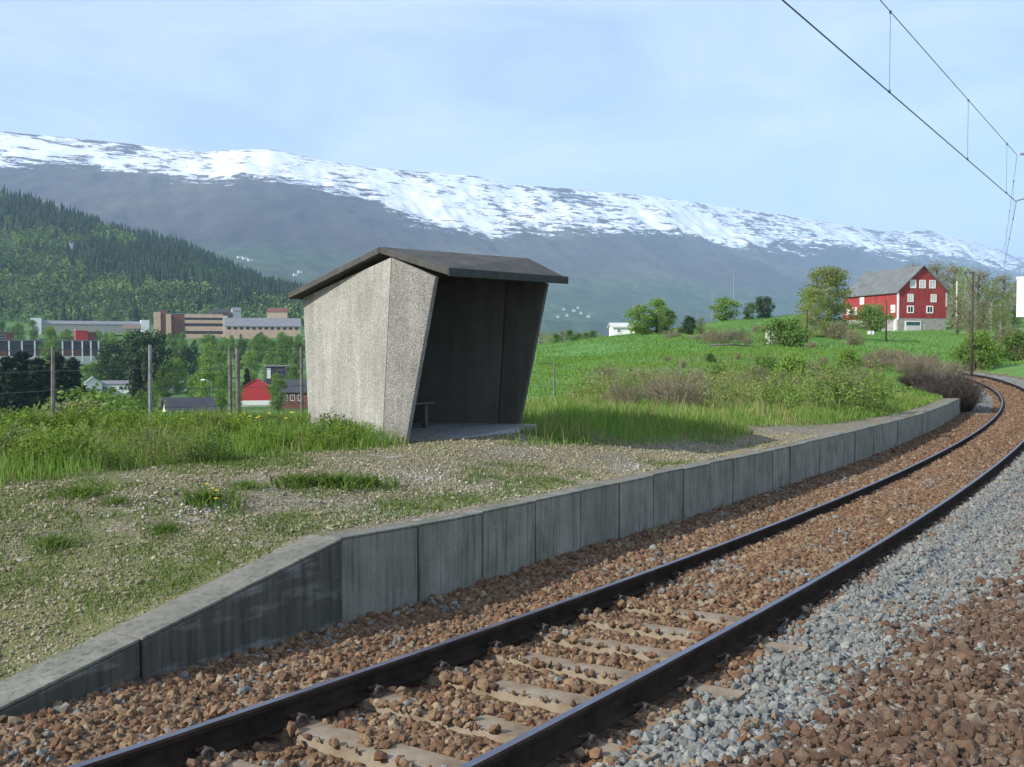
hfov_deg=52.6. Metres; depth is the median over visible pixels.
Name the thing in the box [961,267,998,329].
budding tree
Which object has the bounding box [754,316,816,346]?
green bush
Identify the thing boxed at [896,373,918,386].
brush heap
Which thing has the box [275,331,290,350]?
deciduous tree
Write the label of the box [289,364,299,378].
deciduous tree
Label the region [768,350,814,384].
green bush
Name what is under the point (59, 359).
conifer tree
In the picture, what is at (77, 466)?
tall grass
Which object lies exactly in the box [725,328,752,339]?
bare bush
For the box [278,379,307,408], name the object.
house
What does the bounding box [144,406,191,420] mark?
green bush
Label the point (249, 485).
grass tuft
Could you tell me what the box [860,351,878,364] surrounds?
bare bush
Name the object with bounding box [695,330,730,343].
sapling thicket
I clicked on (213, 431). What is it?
leafy weed clump
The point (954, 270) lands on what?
budding tree
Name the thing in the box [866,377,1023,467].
ballast stones
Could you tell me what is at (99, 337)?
deciduous tree
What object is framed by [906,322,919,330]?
door
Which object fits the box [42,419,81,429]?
leafy weed clump
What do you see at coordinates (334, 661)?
ballast stones
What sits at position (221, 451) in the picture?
leafy weed clump
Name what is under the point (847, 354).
green bush
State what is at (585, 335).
deciduous tree
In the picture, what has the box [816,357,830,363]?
budding bush
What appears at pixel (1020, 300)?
house
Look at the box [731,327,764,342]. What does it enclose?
sapling thicket
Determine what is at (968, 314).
budding tree
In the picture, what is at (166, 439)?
leafy weed clump
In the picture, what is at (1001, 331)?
budding bush
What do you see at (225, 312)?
house
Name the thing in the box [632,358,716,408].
bare bush
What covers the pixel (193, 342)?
deciduous tree
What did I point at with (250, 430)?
leafy weed clump
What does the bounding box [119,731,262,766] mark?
sleeper
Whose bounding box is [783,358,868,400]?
sapling thicket
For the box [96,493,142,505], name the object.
grass tuft
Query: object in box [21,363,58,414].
conifer tree
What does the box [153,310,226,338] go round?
school building
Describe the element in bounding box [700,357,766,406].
sapling thicket
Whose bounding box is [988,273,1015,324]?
budding tree
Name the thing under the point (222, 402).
deciduous tree
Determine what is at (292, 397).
window
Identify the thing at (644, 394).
sapling thicket
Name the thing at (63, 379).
conifer tree
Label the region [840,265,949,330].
barn
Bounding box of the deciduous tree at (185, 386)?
[180,375,194,395]
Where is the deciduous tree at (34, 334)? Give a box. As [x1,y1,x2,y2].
[26,319,39,339]
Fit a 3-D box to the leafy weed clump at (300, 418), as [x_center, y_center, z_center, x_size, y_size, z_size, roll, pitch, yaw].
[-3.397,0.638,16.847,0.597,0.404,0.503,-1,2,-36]
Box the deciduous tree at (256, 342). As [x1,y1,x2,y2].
[247,336,265,362]
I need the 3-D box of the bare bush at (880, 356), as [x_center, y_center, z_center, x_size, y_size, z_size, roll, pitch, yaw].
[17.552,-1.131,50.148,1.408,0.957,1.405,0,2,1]
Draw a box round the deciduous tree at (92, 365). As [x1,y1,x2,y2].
[87,361,100,378]
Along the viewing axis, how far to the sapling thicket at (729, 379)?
35.33 m
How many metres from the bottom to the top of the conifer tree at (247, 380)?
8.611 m
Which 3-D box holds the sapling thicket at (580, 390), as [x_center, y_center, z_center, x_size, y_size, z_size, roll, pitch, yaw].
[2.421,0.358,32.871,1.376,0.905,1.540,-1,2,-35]
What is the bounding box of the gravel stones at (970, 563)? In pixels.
[2,465,1023,766]
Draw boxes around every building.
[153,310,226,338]
[264,365,290,383]
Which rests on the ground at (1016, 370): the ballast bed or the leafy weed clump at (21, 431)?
the ballast bed
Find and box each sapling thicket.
[563,365,644,401]
[565,365,604,397]
[570,380,602,400]
[584,371,640,401]
[585,372,626,394]
[597,362,633,386]
[613,368,687,400]
[615,365,639,381]
[621,360,693,395]
[629,383,668,401]
[635,359,675,384]
[658,367,726,400]
[670,364,744,402]
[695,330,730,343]
[696,370,753,391]
[698,370,742,402]
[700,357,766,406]
[700,359,762,383]
[705,359,764,392]
[723,370,759,399]
[724,360,763,380]
[730,367,774,402]
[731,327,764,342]
[731,368,775,404]
[750,367,799,387]
[756,367,837,412]
[757,385,799,404]
[761,367,805,403]
[773,352,877,408]
[774,364,846,409]
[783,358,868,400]
[783,373,845,404]
[799,364,880,408]
[805,357,851,381]
[815,356,912,415]
[822,358,899,399]
[833,373,869,396]
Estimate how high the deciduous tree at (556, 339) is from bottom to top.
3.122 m
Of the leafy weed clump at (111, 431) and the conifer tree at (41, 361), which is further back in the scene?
the conifer tree at (41, 361)
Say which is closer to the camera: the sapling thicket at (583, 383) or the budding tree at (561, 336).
the sapling thicket at (583, 383)
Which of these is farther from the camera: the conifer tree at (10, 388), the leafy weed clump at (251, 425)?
the conifer tree at (10, 388)
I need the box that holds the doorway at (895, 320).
[893,319,896,330]
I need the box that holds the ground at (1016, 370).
[0,205,1023,415]
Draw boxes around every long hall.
[100,380,131,392]
[156,379,187,391]
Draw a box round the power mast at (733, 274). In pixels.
[731,269,736,317]
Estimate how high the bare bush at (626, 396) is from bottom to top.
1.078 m
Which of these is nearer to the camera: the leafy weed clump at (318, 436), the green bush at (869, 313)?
the leafy weed clump at (318, 436)
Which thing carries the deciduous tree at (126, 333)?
on the ground at (1016, 370)
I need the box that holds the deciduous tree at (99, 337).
[95,329,103,347]
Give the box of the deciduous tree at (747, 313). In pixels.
[742,302,755,318]
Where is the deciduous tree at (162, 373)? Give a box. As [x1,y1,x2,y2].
[155,364,172,397]
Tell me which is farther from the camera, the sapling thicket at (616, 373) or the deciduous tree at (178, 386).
the deciduous tree at (178, 386)
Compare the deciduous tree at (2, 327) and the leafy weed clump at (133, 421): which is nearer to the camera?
the leafy weed clump at (133, 421)
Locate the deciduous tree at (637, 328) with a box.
[622,304,654,334]
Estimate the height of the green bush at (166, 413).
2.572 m
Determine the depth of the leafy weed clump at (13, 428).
12.17 m
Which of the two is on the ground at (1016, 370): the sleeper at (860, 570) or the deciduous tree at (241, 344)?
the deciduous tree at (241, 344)
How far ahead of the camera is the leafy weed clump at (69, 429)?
14.19 m
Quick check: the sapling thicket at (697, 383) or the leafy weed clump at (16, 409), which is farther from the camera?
the sapling thicket at (697, 383)
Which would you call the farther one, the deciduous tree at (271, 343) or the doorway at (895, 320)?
the deciduous tree at (271, 343)
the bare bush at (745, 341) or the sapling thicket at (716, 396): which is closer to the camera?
the sapling thicket at (716, 396)
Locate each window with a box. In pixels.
[23,345,33,352]
[83,345,88,352]
[185,318,222,319]
[185,324,222,325]
[185,332,222,333]
[277,370,286,373]
[290,395,294,400]
[891,305,894,312]
[907,306,913,312]
[908,294,913,301]
[910,280,915,287]
[919,280,925,287]
[926,306,932,312]
[929,280,935,287]
[931,294,936,301]
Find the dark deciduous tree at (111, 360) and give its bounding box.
[93,338,132,379]
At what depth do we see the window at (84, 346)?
456.40 m
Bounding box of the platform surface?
[0,399,951,680]
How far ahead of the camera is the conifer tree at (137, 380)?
249.53 m
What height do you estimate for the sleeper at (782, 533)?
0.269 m
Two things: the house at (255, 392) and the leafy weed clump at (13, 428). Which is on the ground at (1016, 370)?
the house at (255, 392)
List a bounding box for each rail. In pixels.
[68,377,1002,766]
[459,372,1023,766]
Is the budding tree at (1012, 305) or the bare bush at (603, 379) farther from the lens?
the budding tree at (1012, 305)
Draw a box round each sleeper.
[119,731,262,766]
[218,700,467,766]
[299,678,657,762]
[369,661,703,729]
[427,638,746,703]
[477,621,737,671]
[521,604,808,655]
[560,592,830,634]
[606,582,814,615]
[637,570,834,598]
[698,562,851,584]
[720,553,867,574]
[740,545,881,564]
[759,538,894,554]
[775,531,905,545]
[791,524,916,539]
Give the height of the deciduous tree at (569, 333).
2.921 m
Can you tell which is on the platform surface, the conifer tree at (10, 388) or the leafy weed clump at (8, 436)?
the leafy weed clump at (8, 436)
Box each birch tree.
[791,265,858,335]
[798,287,833,335]
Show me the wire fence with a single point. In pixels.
(238, 405)
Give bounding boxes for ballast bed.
[0,370,1023,766]
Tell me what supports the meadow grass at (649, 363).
on the ground at (1016, 370)
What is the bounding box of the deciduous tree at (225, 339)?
[220,337,229,351]
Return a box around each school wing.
[30,318,150,334]
[224,318,300,338]
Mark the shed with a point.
(195, 402)
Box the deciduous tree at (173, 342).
[169,339,179,356]
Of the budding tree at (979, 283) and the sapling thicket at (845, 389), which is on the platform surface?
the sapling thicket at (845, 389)
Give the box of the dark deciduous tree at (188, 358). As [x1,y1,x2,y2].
[175,345,201,378]
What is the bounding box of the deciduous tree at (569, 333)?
[564,329,577,340]
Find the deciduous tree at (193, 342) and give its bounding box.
[190,340,198,352]
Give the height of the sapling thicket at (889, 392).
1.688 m
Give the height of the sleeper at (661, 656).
0.269 m
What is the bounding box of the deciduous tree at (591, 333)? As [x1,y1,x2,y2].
[587,329,597,337]
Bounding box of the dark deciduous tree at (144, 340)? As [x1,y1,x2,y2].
[116,327,173,394]
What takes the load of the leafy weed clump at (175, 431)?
on the platform surface
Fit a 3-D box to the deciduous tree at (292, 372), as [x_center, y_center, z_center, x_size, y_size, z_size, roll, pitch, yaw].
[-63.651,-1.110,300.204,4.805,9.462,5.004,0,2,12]
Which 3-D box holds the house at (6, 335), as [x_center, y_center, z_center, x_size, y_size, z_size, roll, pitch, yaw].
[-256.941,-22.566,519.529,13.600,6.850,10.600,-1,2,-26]
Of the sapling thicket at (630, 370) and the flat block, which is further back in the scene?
the flat block
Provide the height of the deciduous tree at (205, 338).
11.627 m
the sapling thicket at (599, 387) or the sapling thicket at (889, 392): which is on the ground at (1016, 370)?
the sapling thicket at (599, 387)
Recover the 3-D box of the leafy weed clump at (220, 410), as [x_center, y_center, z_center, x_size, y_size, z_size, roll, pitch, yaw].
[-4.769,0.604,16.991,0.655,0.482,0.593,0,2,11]
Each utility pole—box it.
[805,309,807,342]
[885,300,886,341]
[956,281,957,329]
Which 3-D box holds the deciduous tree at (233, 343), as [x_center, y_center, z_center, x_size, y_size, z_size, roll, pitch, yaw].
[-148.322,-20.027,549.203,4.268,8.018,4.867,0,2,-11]
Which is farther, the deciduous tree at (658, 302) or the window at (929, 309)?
the window at (929, 309)
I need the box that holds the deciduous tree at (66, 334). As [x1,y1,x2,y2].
[58,329,72,339]
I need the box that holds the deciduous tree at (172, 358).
[164,351,176,376]
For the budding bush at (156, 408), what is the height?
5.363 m
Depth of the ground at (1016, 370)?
314.41 m
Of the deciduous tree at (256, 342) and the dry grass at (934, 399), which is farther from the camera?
the deciduous tree at (256, 342)
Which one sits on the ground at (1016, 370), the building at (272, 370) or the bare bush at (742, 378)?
the building at (272, 370)
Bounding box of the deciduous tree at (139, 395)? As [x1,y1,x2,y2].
[134,388,147,406]
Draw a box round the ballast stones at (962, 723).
[710,522,1023,766]
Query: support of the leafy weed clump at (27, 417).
on the ground at (1016, 370)
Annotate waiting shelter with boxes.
[288,247,567,443]
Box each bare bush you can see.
[587,369,629,388]
[594,363,623,378]
[600,376,651,405]
[628,367,657,384]
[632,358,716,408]
[640,373,674,400]
[662,330,681,337]
[689,333,702,339]
[705,327,739,342]
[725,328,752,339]
[727,369,751,389]
[740,338,753,343]
[747,323,769,331]
[757,364,793,393]
[800,361,818,372]
[846,365,872,378]
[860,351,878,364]
[861,357,875,368]
[863,351,891,364]
[871,357,893,369]
[884,348,900,364]
[886,350,908,364]
[889,352,921,370]
[893,353,932,376]
[894,365,904,373]
[904,356,948,377]
[920,358,941,371]
[926,367,965,381]
[928,359,956,374]
[933,358,969,378]
[934,356,973,377]
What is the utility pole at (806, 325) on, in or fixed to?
on the ground at (1016, 370)
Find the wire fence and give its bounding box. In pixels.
[0,345,616,419]
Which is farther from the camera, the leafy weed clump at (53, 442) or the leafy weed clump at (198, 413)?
the leafy weed clump at (198, 413)
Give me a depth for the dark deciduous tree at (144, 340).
317.57 m
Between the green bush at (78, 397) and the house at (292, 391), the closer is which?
the green bush at (78, 397)
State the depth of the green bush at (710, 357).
61.86 m
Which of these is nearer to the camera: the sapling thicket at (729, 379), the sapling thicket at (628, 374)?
the sapling thicket at (729, 379)
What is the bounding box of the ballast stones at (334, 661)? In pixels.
[0,459,1020,766]
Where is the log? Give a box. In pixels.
[709,341,749,345]
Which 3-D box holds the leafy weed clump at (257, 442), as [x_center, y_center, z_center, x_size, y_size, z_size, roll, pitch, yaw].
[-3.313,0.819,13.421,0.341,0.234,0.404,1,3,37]
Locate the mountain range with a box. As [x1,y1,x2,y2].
[0,131,1023,336]
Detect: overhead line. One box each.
[782,0,1016,201]
[1004,158,1016,264]
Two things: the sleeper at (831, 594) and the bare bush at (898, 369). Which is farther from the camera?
the bare bush at (898, 369)
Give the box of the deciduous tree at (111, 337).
[107,335,117,343]
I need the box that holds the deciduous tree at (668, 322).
[657,308,677,333]
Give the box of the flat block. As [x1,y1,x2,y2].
[0,329,99,363]
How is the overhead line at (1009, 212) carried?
hanging from the catenary mast
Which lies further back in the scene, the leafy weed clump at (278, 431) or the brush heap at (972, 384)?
the brush heap at (972, 384)
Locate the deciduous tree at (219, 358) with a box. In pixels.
[210,350,234,395]
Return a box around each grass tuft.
[22,529,102,550]
[44,481,119,500]
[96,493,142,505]
[140,518,194,535]
[143,480,250,511]
[223,477,280,490]
[266,470,334,489]
[270,466,375,491]
[330,470,400,489]
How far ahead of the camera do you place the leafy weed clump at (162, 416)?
16.25 m
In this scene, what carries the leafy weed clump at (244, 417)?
on the platform surface
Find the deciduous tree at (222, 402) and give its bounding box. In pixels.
[212,376,228,411]
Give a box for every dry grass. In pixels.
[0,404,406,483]
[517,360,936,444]
[697,392,935,439]
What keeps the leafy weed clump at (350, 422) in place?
on the platform surface
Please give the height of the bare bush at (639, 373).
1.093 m
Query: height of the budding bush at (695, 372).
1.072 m
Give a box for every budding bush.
[38,395,110,416]
[122,399,175,411]
[678,360,686,367]
[683,368,702,382]
[732,352,742,359]
[739,364,766,386]
[803,341,817,347]
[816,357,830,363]
[824,320,855,339]
[840,328,867,345]
[870,346,892,362]
[920,352,945,366]
[990,324,1023,353]
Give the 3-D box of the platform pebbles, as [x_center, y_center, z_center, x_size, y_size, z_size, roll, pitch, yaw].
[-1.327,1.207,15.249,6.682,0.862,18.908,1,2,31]
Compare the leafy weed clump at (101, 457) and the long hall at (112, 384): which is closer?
the leafy weed clump at (101, 457)
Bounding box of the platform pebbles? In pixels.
[0,423,817,677]
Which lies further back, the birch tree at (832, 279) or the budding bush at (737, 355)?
the birch tree at (832, 279)
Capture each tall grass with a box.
[0,403,408,486]
[498,361,942,446]
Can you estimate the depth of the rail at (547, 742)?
7.00 m
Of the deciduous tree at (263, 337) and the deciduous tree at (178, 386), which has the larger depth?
the deciduous tree at (263, 337)
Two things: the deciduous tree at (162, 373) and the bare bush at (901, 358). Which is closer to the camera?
the bare bush at (901, 358)
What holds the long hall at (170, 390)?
on the ground at (1016, 370)
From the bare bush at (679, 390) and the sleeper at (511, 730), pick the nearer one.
the sleeper at (511, 730)
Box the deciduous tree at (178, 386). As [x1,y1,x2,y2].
[168,357,187,392]
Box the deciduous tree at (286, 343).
[277,336,293,361]
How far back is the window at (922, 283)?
196.46 m
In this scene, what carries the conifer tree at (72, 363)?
on the ground at (1016, 370)
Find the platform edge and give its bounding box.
[0,398,959,720]
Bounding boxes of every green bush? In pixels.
[23,382,141,411]
[68,389,137,416]
[90,395,159,418]
[141,409,178,421]
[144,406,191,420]
[704,353,716,362]
[705,363,730,385]
[744,354,779,381]
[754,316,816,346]
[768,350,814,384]
[832,347,866,370]
[850,303,894,331]
[946,330,1005,370]
[992,330,1023,360]
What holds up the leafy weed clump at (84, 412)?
on the ground at (1016, 370)
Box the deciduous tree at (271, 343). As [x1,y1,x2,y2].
[264,338,279,363]
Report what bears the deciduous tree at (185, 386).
on the ground at (1016, 370)
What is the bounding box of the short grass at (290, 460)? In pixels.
[0,426,777,673]
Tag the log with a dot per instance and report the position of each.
(733, 344)
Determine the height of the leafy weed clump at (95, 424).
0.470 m
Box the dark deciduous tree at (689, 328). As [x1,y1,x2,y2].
[681,315,697,333]
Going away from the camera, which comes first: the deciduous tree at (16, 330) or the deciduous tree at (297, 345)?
the deciduous tree at (297, 345)
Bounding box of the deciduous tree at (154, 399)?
[144,380,160,408]
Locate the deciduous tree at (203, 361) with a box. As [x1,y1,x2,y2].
[196,341,222,384]
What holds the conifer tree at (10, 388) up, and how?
on the ground at (1016, 370)
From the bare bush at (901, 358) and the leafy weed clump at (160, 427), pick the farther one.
the bare bush at (901, 358)
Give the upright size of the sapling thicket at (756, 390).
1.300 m
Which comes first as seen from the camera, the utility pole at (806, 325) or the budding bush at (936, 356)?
the budding bush at (936, 356)
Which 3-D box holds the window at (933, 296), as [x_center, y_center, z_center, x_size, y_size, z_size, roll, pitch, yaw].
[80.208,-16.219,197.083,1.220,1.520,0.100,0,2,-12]
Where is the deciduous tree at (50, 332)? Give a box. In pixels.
[37,326,60,366]
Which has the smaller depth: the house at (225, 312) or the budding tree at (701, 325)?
the budding tree at (701, 325)
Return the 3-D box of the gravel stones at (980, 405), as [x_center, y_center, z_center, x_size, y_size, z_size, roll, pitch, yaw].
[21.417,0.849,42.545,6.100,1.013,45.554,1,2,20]
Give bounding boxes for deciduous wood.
[0,189,303,323]
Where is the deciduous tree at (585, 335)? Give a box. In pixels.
[581,332,588,338]
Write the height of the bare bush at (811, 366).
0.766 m
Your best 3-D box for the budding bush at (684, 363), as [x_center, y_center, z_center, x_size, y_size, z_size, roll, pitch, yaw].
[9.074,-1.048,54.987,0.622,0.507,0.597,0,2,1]
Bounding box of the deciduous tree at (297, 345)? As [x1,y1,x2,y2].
[288,339,305,367]
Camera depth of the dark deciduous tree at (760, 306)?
181.26 m
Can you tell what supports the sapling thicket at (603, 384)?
on the ground at (1016, 370)
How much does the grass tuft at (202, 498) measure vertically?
0.206 m
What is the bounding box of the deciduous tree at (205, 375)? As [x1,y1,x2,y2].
[192,364,218,400]
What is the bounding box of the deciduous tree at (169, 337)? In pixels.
[165,333,172,343]
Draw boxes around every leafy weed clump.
[0,406,37,429]
[0,406,44,429]
[0,408,36,423]
[0,414,29,462]
[0,419,49,451]
[0,424,80,456]
[0,427,17,448]
[0,428,5,455]
[0,431,95,468]
[7,401,71,428]
[17,423,41,437]
[23,423,111,460]
[31,399,80,434]
[34,412,53,428]
[40,416,119,443]
[42,402,100,424]
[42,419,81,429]
[57,411,110,435]
[64,414,95,430]
[82,423,118,440]
[88,441,137,470]
[89,447,133,466]
[98,409,160,434]
[103,406,142,421]
[109,413,146,430]
[109,427,149,443]
[112,421,148,436]
[112,435,160,447]
[118,407,166,426]
[119,424,173,439]
[122,429,186,453]
[134,430,204,465]
[147,433,184,449]
[154,412,181,427]
[154,414,195,436]
[174,426,215,441]
[177,411,243,435]
[181,408,225,430]
[184,423,226,438]
[185,418,216,432]
[186,429,234,462]
[198,427,232,439]
[204,444,237,460]
[208,406,239,417]
[211,410,237,421]
[223,412,246,432]
[224,416,272,434]
[241,426,285,445]
[243,438,271,452]
[244,415,287,429]
[244,417,282,438]
[245,410,266,419]
[252,413,292,428]
[260,426,300,442]
[261,408,290,420]
[261,429,293,448]
[269,427,303,448]
[287,412,310,427]
[294,408,347,432]
[295,423,360,449]
[305,433,338,449]
[314,414,361,434]
[331,421,375,445]
[348,418,374,436]
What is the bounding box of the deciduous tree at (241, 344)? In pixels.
[231,337,251,367]
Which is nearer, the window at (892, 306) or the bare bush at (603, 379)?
the bare bush at (603, 379)
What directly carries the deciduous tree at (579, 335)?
on the ground at (1016, 370)
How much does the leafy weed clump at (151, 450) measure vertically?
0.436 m
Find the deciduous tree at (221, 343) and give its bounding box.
[217,340,228,357]
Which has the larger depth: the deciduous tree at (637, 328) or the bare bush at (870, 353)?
the deciduous tree at (637, 328)
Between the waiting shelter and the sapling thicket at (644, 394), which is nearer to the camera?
the waiting shelter
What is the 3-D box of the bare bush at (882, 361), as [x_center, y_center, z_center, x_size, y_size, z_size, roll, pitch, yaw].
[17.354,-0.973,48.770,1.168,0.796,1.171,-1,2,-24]
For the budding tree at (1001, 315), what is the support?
on the ground at (1016, 370)
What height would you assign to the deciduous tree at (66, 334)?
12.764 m
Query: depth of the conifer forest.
1223.22 m
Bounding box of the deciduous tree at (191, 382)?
[186,372,204,396]
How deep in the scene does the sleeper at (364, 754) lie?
5.62 m
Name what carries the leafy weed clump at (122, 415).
on the ground at (1016, 370)
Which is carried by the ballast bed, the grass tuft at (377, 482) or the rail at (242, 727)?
the rail at (242, 727)
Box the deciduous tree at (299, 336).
[294,334,301,343]
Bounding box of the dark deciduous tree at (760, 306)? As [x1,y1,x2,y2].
[754,295,775,317]
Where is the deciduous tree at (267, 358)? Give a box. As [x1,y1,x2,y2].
[261,353,272,378]
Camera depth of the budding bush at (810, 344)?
77.87 m
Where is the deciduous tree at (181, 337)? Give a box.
[177,332,188,352]
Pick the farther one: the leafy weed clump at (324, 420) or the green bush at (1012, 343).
the green bush at (1012, 343)
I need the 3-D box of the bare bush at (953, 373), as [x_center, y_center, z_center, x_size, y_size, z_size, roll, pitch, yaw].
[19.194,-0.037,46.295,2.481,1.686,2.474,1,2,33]
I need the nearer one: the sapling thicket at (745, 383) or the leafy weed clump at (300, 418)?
the leafy weed clump at (300, 418)
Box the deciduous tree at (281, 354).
[271,348,293,364]
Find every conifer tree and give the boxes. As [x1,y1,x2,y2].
[0,355,21,405]
[0,369,31,415]
[11,351,32,389]
[19,357,50,407]
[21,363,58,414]
[45,352,66,387]
[55,366,77,405]
[61,357,89,394]
[130,358,146,403]
[242,368,250,385]
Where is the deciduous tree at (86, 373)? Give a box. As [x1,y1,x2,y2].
[80,364,91,381]
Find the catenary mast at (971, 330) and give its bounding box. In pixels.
[964,271,973,375]
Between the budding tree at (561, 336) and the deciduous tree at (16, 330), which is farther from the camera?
the deciduous tree at (16, 330)
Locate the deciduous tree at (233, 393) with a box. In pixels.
[232,382,244,407]
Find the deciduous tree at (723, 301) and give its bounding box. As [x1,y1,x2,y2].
[708,296,741,320]
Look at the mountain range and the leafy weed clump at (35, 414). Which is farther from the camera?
the mountain range
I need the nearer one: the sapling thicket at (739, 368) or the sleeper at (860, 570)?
the sleeper at (860, 570)
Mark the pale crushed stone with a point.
(218, 507)
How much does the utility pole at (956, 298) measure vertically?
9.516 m
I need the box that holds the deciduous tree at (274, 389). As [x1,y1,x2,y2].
[267,372,287,410]
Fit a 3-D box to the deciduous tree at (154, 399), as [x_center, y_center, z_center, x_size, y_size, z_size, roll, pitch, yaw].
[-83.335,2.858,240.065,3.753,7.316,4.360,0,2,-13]
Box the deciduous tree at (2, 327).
[0,320,9,331]
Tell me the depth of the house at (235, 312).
761.55 m
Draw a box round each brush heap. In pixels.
[895,372,942,386]
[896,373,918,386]
[905,370,969,390]
[906,377,974,400]
[914,371,990,393]
[925,381,982,412]
[927,374,987,407]
[950,384,988,411]
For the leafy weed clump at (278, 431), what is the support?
on the platform surface
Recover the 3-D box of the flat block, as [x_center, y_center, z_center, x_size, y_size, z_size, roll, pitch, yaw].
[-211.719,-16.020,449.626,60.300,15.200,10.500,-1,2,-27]
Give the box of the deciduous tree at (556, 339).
[551,333,561,342]
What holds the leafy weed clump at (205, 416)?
on the platform surface
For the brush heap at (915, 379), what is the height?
1.059 m
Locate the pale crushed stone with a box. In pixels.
[92,441,689,535]
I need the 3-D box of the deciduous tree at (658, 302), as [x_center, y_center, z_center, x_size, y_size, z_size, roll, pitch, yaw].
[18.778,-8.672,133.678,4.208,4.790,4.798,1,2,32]
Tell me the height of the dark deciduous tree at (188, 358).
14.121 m
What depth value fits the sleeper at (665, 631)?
8.31 m
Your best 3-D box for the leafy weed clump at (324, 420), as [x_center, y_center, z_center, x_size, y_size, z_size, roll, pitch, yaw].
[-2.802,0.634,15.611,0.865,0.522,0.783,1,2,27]
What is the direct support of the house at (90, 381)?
on the ground at (1016, 370)
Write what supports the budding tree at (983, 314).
on the ground at (1016, 370)
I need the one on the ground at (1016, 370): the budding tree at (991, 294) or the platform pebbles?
the budding tree at (991, 294)
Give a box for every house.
[0,332,13,339]
[83,377,102,392]
[211,308,229,317]
[231,307,240,317]
[240,378,272,405]
[267,308,287,317]
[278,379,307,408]
[607,323,633,335]
[1016,277,1023,317]
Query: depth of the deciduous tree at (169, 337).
639.05 m
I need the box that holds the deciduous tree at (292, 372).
[283,364,299,378]
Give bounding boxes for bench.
[412,401,434,427]
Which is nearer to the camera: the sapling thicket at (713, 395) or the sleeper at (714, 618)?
the sleeper at (714, 618)
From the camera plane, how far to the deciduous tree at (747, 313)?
177.37 m
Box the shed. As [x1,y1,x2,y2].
[159,397,218,413]
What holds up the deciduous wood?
on the ground at (1016, 370)
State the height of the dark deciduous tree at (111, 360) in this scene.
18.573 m
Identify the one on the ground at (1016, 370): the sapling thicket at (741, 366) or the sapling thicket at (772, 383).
the sapling thicket at (741, 366)
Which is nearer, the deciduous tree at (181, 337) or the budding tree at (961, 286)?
the budding tree at (961, 286)
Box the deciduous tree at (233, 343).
[228,338,235,350]
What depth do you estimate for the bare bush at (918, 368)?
48.03 m
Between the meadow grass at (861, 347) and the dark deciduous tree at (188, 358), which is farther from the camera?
the dark deciduous tree at (188, 358)
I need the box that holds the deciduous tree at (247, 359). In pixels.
[240,349,261,380]
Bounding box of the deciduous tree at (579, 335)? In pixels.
[570,332,582,339]
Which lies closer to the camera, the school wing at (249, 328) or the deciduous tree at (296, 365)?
the deciduous tree at (296, 365)
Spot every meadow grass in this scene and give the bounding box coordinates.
[526,345,911,408]
[533,314,1023,364]
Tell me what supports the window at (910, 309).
in the barn
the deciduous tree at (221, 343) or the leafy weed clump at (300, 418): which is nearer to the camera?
the leafy weed clump at (300, 418)
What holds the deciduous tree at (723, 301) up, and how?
on the ground at (1016, 370)
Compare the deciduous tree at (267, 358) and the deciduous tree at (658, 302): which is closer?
the deciduous tree at (658, 302)
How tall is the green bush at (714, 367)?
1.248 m
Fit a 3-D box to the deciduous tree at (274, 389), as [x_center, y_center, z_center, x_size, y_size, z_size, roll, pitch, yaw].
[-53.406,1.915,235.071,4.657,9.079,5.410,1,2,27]
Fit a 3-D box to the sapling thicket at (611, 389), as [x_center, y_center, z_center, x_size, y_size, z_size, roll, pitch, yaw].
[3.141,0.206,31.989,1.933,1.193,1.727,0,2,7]
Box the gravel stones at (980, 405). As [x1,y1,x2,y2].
[961,377,1023,467]
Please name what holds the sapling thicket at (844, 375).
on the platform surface
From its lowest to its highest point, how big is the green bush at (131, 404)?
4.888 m
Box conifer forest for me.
[0,185,306,324]
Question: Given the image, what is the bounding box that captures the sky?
[0,0,1023,256]
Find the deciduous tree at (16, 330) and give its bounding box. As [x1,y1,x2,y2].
[9,323,26,339]
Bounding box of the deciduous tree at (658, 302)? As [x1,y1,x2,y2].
[642,298,669,332]
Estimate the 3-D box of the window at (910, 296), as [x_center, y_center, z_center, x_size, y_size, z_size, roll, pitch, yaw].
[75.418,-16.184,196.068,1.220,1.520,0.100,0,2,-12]
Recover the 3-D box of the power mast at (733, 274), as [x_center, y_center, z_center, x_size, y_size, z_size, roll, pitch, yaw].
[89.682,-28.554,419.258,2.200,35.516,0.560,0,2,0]
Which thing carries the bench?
on the waiting shelter
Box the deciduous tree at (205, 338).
[198,334,212,353]
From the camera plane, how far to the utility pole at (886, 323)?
119.78 m
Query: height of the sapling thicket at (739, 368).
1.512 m
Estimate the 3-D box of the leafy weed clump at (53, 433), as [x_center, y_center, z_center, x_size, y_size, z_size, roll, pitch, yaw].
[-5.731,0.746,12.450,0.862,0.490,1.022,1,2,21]
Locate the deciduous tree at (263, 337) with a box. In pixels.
[255,334,269,358]
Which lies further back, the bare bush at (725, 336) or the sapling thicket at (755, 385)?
the bare bush at (725, 336)
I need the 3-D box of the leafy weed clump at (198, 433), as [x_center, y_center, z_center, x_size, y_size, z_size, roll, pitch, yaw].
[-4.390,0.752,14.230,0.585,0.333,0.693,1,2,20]
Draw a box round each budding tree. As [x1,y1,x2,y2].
[537,332,547,344]
[544,331,554,343]
[557,330,569,341]
[696,317,705,333]
[926,260,950,312]
[939,262,963,325]
[946,292,967,334]
[947,265,981,326]
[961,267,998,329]
[961,308,978,336]
[974,299,993,336]
[976,277,1008,330]
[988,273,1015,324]
[990,302,1007,337]
[1001,281,1022,326]
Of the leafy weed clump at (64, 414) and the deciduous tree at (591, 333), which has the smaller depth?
the leafy weed clump at (64, 414)
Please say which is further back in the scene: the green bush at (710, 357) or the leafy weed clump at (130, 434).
the green bush at (710, 357)
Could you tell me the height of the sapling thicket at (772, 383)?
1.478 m
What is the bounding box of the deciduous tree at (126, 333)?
[119,331,131,347]

